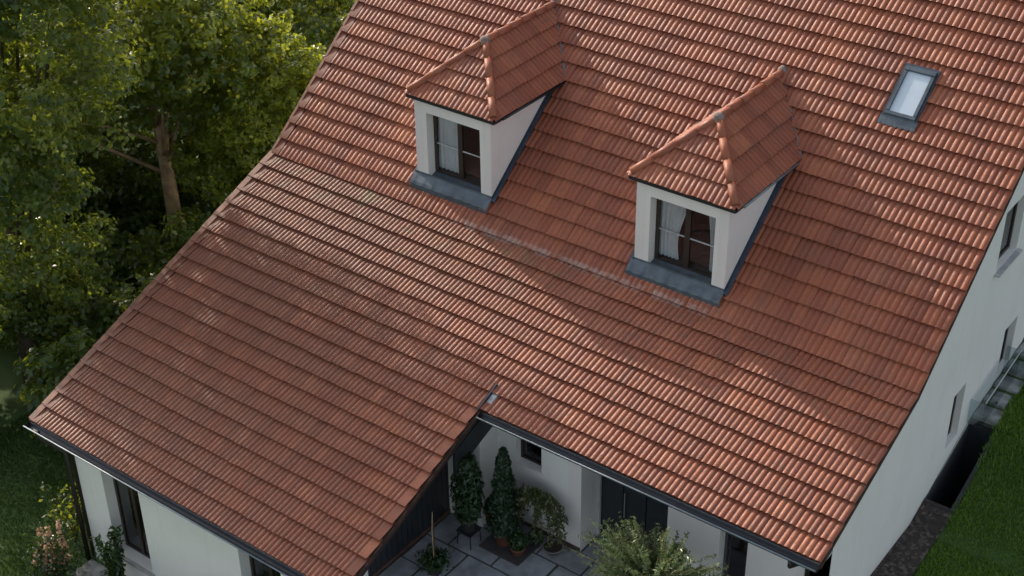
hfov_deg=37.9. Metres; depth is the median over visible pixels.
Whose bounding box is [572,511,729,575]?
olive tree
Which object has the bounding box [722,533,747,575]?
glazed door
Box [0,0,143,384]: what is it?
tree
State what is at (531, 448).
small window
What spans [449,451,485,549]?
potted shrub
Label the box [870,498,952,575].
gravel bed
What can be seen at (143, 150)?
shrub
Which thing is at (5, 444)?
grass
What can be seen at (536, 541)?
potted plant
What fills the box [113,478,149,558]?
french window
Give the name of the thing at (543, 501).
weeping tree
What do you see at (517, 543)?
potted plant
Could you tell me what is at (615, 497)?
front door
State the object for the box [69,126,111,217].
shrub
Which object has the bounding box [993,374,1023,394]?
paving slab
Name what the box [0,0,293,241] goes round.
tree
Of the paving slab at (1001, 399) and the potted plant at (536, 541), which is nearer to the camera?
the potted plant at (536, 541)
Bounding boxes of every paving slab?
[972,404,1003,426]
[983,389,1011,409]
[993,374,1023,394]
[1003,358,1023,378]
[1014,343,1023,358]
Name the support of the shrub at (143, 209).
on the lawn ground at (10, 410)
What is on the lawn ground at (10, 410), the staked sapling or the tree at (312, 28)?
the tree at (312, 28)
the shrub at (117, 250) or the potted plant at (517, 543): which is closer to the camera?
the potted plant at (517, 543)
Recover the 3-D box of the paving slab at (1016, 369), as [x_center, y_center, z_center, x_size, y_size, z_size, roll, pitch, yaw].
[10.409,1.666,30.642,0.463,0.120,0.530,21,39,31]
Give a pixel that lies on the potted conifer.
(502, 523)
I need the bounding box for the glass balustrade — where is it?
[985,350,1021,403]
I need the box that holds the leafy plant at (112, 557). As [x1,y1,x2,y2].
[88,524,125,575]
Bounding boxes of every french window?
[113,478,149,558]
[249,556,274,575]
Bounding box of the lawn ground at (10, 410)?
[0,6,1023,575]
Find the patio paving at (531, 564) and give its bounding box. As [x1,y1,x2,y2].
[379,513,638,575]
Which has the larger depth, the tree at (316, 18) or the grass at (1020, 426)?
the tree at (316, 18)
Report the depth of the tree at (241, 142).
39.34 m
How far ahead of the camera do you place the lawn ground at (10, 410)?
32.08 m
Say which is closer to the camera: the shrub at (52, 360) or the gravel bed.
the gravel bed
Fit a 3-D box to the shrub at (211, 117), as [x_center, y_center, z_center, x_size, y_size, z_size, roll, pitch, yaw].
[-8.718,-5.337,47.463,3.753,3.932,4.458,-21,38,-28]
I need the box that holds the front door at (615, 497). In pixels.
[600,476,667,553]
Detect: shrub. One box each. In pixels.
[10,326,97,457]
[21,516,81,575]
[38,481,86,542]
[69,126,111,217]
[69,225,163,299]
[86,273,156,337]
[94,159,194,242]
[99,100,221,208]
[122,204,210,291]
[175,59,271,156]
[216,119,271,169]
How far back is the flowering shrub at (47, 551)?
30.84 m
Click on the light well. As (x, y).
(951, 484)
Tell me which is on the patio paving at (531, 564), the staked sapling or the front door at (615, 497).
the staked sapling
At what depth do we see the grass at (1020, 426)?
28.29 m
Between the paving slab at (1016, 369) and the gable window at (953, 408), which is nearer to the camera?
the gable window at (953, 408)
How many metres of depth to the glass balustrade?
29.61 m
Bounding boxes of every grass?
[0,408,90,575]
[916,381,1023,575]
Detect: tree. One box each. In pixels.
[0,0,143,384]
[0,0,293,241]
[0,79,124,243]
[149,0,355,102]
[163,33,326,206]
[280,0,340,35]
[513,483,568,555]
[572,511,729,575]
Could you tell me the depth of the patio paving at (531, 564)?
28.13 m
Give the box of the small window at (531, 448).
[521,439,540,465]
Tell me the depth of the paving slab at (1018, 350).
30.90 m
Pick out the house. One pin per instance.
(737, 286)
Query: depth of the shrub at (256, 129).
43.27 m
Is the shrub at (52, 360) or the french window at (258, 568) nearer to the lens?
the french window at (258, 568)
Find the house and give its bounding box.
[23,0,1023,575]
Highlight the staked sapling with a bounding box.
[414,512,455,575]
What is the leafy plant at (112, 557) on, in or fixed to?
on the lawn ground at (10, 410)
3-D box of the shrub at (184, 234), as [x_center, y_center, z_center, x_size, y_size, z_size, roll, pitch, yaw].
[-8.443,-0.556,39.435,3.468,3.322,3.576,21,39,31]
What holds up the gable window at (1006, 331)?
in the house
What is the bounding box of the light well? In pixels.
[923,418,997,514]
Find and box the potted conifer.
[484,446,523,546]
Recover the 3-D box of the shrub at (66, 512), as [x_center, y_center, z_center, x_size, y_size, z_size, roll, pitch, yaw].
[-9.523,4.788,31.457,0.970,1.623,1.008,10,34,16]
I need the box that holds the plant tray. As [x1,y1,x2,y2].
[479,534,536,565]
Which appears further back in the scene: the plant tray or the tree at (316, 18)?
the tree at (316, 18)
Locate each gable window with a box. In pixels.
[947,395,956,435]
[998,201,1018,258]
[999,327,1008,361]
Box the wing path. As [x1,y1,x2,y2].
[72,559,107,575]
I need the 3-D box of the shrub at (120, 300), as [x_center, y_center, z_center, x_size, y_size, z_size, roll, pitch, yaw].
[-9.014,0.887,37.095,3.363,3.026,3.096,21,39,31]
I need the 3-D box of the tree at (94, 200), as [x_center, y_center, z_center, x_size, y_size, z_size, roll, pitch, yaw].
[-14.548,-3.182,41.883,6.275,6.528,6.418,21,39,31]
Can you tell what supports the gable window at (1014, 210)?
in the house
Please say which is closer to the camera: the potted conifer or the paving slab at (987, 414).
the potted conifer
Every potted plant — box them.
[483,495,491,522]
[507,529,528,555]
[527,527,544,547]

